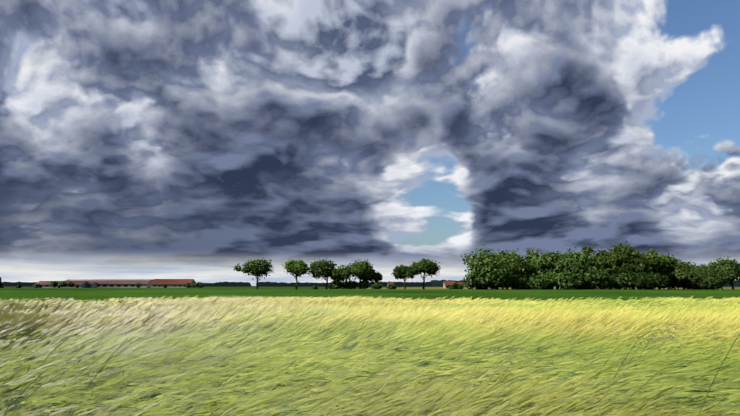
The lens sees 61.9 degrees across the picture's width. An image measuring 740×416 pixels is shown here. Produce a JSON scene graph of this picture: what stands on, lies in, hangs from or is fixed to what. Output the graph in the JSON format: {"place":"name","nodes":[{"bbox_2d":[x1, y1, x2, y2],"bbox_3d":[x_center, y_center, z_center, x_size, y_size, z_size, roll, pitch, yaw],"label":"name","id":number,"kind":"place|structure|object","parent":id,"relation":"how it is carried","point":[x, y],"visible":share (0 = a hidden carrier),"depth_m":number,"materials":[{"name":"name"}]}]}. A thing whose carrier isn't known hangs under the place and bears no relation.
{"place":"outdoors","nodes":[
{"label":"outdoors","id":0,"kind":"place"},
{"bbox_2d":[86,282,97,287],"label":"blue shed door","id":1,"kind":"structure","parent":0,"point":[91,284],"depth_m":519.87,"materials":[{"name":"blue"}]},
{"bbox_2d":[0,286,739,288],"bbox_3d":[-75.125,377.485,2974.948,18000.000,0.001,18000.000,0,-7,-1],"label":"ground","id":2,"kind":"structure","parent":0,"point":[293,287],"depth_m":394.27,"materials":[{"name":"green plant"}]},
{"bbox_2d":[34,281,88,287],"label":"stable","id":3,"kind":"structure","parent":2,"relation":"on","point":[77,284],"depth_m":510.60,"materials":[{"name":"red"}]},
{"bbox_2d":[0,277,204,287],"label":"distant trees","id":4,"kind":"object","parent":2,"relation":"on","point":[54,284],"visible":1,"depth_m":477.31,"materials":[{"name":"green plant"}]},
{"bbox_2d":[66,279,152,287],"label":"building","id":5,"kind":"structure","parent":2,"relation":"on","point":[118,283],"depth_m":535.96,"materials":[{"name":"red"}]},
{"bbox_2d":[150,279,195,287],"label":"red roof hall","id":6,"kind":"structure","parent":2,"relation":"on","point":[167,283],"depth_m":523.84,"materials":[{"name":"tile"}]},
{"bbox_2d":[233,256,273,288],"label":"roadside tree","id":7,"kind":"object","parent":2,"relation":"on","point":[257,267],"visible":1,"depth_m":239.81,"materials":[{"name":"green plant"}]},
{"bbox_2d":[65,392,506,415],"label":"stray grasses","id":8,"kind":"object","parent":2,"relation":"on","point":[190,392],"visible":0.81,"depth_m":2.93,"materials":[{"name":"green plant"}]},
{"bbox_2d":[282,259,310,288],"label":"roadside tree","id":9,"kind":"object","parent":2,"relation":"on","point":[298,268],"visible":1,"depth_m":241.72,"materials":[{"name":"green plant"}]},
{"bbox_2d":[308,257,336,288],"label":"roadside tree","id":10,"kind":"object","parent":2,"relation":"on","point":[322,269],"visible":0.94,"depth_m":240.94,"materials":[{"name":"green plant"}]},
{"bbox_2d":[327,264,352,288],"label":"roadside tree","id":11,"kind":"object","parent":2,"relation":"on","point":[340,274],"visible":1,"depth_m":239.46,"materials":[{"name":"green plant"}]},
{"bbox_2d":[348,260,374,288],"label":"roadside tree","id":12,"kind":"object","parent":2,"relation":"on","point":[361,269],"visible":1,"depth_m":241.32,"materials":[{"name":"green plant"}]},
{"bbox_2d":[0,295,739,415],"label":"barley field","id":13,"kind":"structure","parent":2,"relation":"on","point":[90,386],"depth_m":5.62,"materials":[{"name":"green plant"}]},
{"bbox_2d":[698,334,739,415],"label":"grass stalk","id":14,"kind":"object","parent":13,"relation":"in","point":[716,375],"visible":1,"depth_m":3.04,"materials":[{"name":"green plant"}]},
{"bbox_2d":[0,289,739,302],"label":"green field","id":15,"kind":"structure","parent":2,"relation":"on","point":[413,294],"depth_m":95.67,"materials":[{"name":"green plant"}]},
{"bbox_2d":[357,270,382,288],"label":"roadside tree","id":16,"kind":"object","parent":2,"relation":"on","point":[373,277],"visible":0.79,"depth_m":243.53,"materials":[{"name":"green plant"}]},
{"bbox_2d":[2,280,739,286],"bbox_3d":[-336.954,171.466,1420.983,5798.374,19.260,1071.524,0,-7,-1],"label":"distant forest","id":17,"kind":"object","parent":2,"relation":"on","point":[435,283],"visible":0.25,"depth_m":1898.28,"materials":[{"name":"green plant"}]},
{"bbox_2d":[366,381,420,403],"bbox_3d":[0.038,1.651,4.055,0.742,1.034,0.152,0,-7,-1],"label":"wild oat","id":18,"kind":"object","parent":2,"relation":"on","point":[398,388],"visible":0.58,"depth_m":4.12,"materials":[{"name":"plant"}]},
{"bbox_2d":[391,264,417,288],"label":"roadside tree","id":19,"kind":"object","parent":2,"relation":"on","point":[403,272],"visible":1,"depth_m":239.49,"materials":[{"name":"green plant"}]},
{"bbox_2d":[410,258,440,288],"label":"roadside tree","id":20,"kind":"object","parent":2,"relation":"on","point":[426,266],"visible":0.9,"depth_m":242.70,"materials":[{"name":"green plant"}]},
{"bbox_2d":[461,244,515,289],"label":"forest tree","id":21,"kind":"object","parent":2,"relation":"on","point":[482,264],"visible":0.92,"depth_m":196.10,"materials":[{"name":"green plant"}]},
{"bbox_2d":[457,342,523,403],"bbox_3d":[0.963,1.713,5.151,0.754,1.187,0.126,0,-7,-4],"label":"wild oat","id":22,"kind":"object","parent":2,"relation":"on","point":[502,351],"visible":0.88,"depth_m":5.23,"materials":[{"name":"plant"}]},
{"bbox_2d":[493,248,532,275],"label":"forest tree","id":23,"kind":"object","parent":2,"relation":"on","point":[517,262],"visible":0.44,"depth_m":202.16,"materials":[{"name":"green plant"}]},
{"bbox_2d":[482,352,554,391],"bbox_3d":[1.046,1.690,4.780,0.844,1.141,0.195,0,-7,-1],"label":"wild oat","id":24,"kind":"object","parent":2,"relation":"on","point":[511,363],"visible":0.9,"depth_m":4.83,"materials":[{"name":"green plant"}]},
{"bbox_2d":[312,266,729,289],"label":"shrubs and hedges","id":25,"kind":"object","parent":2,"relation":"on","point":[592,279],"visible":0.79,"depth_m":198.57,"materials":[{"name":"green plant"}]},
{"bbox_2d":[515,248,535,288],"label":"forest tree","id":26,"kind":"object","parent":2,"relation":"on","point":[528,254],"visible":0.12,"depth_m":211.80,"materials":[{"name":"green plant"}]},
{"bbox_2d":[532,249,538,257],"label":"forest tree","id":27,"kind":"object","parent":2,"relation":"on","point":[535,253],"depth_m":218.43,"materials":[{"name":"green plant"}]},
{"bbox_2d":[526,253,558,289],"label":"forest tree","id":28,"kind":"object","parent":2,"relation":"on","point":[543,262],"visible":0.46,"depth_m":207.36,"materials":[{"name":"green plant"}]},
{"bbox_2d":[531,249,567,288],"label":"forest tree","id":29,"kind":"object","parent":2,"relation":"on","point":[556,256],"visible":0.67,"depth_m":206.19,"materials":[{"name":"green plant"}]},
{"bbox_2d":[540,350,588,373],"bbox_3d":[1.628,1.800,5.464,0.758,1.093,0.089,0,-7,0],"label":"wild oat","id":30,"kind":"object","parent":2,"relation":"on","point":[569,354],"visible":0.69,"depth_m":5.55,"materials":[{"name":"plant"}]},
{"bbox_2d":[553,250,597,275],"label":"forest tree","id":31,"kind":"object","parent":2,"relation":"on","point":[576,263],"visible":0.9,"depth_m":203.65,"materials":[{"name":"green plant"}]},
{"bbox_2d":[567,246,596,272],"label":"forest tree","id":32,"kind":"object","parent":2,"relation":"on","point":[589,258],"visible":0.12,"depth_m":207.78,"materials":[{"name":"green plant"}]},
{"bbox_2d":[581,244,598,288],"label":"forest tree","id":33,"kind":"object","parent":2,"relation":"on","point":[588,250],"depth_m":224.53,"materials":[{"name":"green plant"}]},
{"bbox_2d":[588,255,618,288],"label":"forest tree","id":34,"kind":"object","parent":2,"relation":"on","point":[601,262],"visible":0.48,"depth_m":204.33,"materials":[{"name":"green plant"}]},
{"bbox_2d":[596,241,638,288],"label":"forest tree","id":35,"kind":"object","parent":2,"relation":"on","point":[621,249],"visible":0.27,"depth_m":206.53,"materials":[{"name":"green plant"}]},
{"bbox_2d":[588,334,660,394],"bbox_3d":[1.872,1.610,4.718,0.833,1.283,0.162,-1,-7,4],"label":"wild oat","id":36,"kind":"object","parent":2,"relation":"on","point":[646,344],"visible":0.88,"depth_m":4.76,"materials":[{"name":"plant"}]},
{"bbox_2d":[606,250,651,289],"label":"forest tree","id":37,"kind":"object","parent":2,"relation":"on","point":[643,263],"visible":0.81,"depth_m":203.00,"materials":[{"name":"green plant"}]},
{"bbox_2d":[599,330,682,412],"bbox_3d":[1.817,1.519,4.236,0.772,1.343,0.199,1,-7,-5],"label":"wild oat","id":38,"kind":"object","parent":2,"relation":"on","point":[670,336],"visible":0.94,"depth_m":4.35,"materials":[{"name":"plant"}]},
{"bbox_2d":[619,328,682,382],"bbox_3d":[2.160,1.613,4.894,0.781,1.321,0.179,0,-7,-1],"label":"wild oat","id":39,"kind":"object","parent":2,"relation":"on","point":[655,342],"visible":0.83,"depth_m":4.97,"materials":[{"name":"plant"}]},
{"bbox_2d":[642,249,667,275],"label":"forest tree","id":40,"kind":"object","parent":2,"relation":"on","point":[657,264],"visible":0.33,"depth_m":208.25,"materials":[{"name":"green plant"}]},
{"bbox_2d":[634,322,683,366],"bbox_3d":[2.869,1.809,6.311,0.770,1.286,0.269,-1,-7,7],"label":"wild oat","id":41,"kind":"object","parent":2,"relation":"on","point":[668,329],"visible":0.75,"depth_m":6.28,"materials":[{"name":"yellow plant"}]},
{"bbox_2d":[656,253,677,289],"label":"forest tree","id":42,"kind":"object","parent":2,"relation":"on","point":[671,263],"visible":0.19,"depth_m":212.34,"materials":[{"name":"green plant"}]},
{"bbox_2d":[667,267,684,288],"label":"forest tree","id":43,"kind":"object","parent":2,"relation":"on","point":[678,275],"visible":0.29,"depth_m":232.59,"materials":[{"name":"green plant"}]},
{"bbox_2d":[670,256,689,288],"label":"forest tree","id":44,"kind":"object","parent":2,"relation":"on","point":[681,266],"visible":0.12,"depth_m":289.19,"materials":[{"name":"green plant"}]},
{"bbox_2d":[680,259,699,288],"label":"forest tree","id":45,"kind":"object","parent":2,"relation":"on","point":[690,266],"visible":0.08,"depth_m":298.14,"materials":[{"name":"green plant"}]},
{"bbox_2d":[673,270,707,288],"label":"forest tree","id":46,"kind":"object","parent":2,"relation":"on","point":[693,280],"visible":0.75,"depth_m":237.21,"materials":[{"name":"green plant"}]},
{"bbox_2d":[693,260,739,288],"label":"forest tree","id":47,"kind":"object","parent":2,"relation":"on","point":[732,274],"visible":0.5,"depth_m":249.09,"materials":[{"name":"green plant"}]},
{"bbox_2d":[704,256,739,288],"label":"forest tree","id":48,"kind":"object","parent":2,"relation":"on","point":[730,263],"visible":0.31,"depth_m":253.02,"materials":[{"name":"green plant"}]},
{"bbox_2d":[0,0,739,285],"label":"sky","id":49,"kind":"structure","parent":0,"point":[196,140],"materials":[{"name":"grey"}]},
{"bbox_2d":[443,281,454,287],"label":"roadside house","id":50,"kind":"structure","parent":0,"point":[446,283],"depth_m":420.15,"materials":[{"name":"red tile"}]}
]}

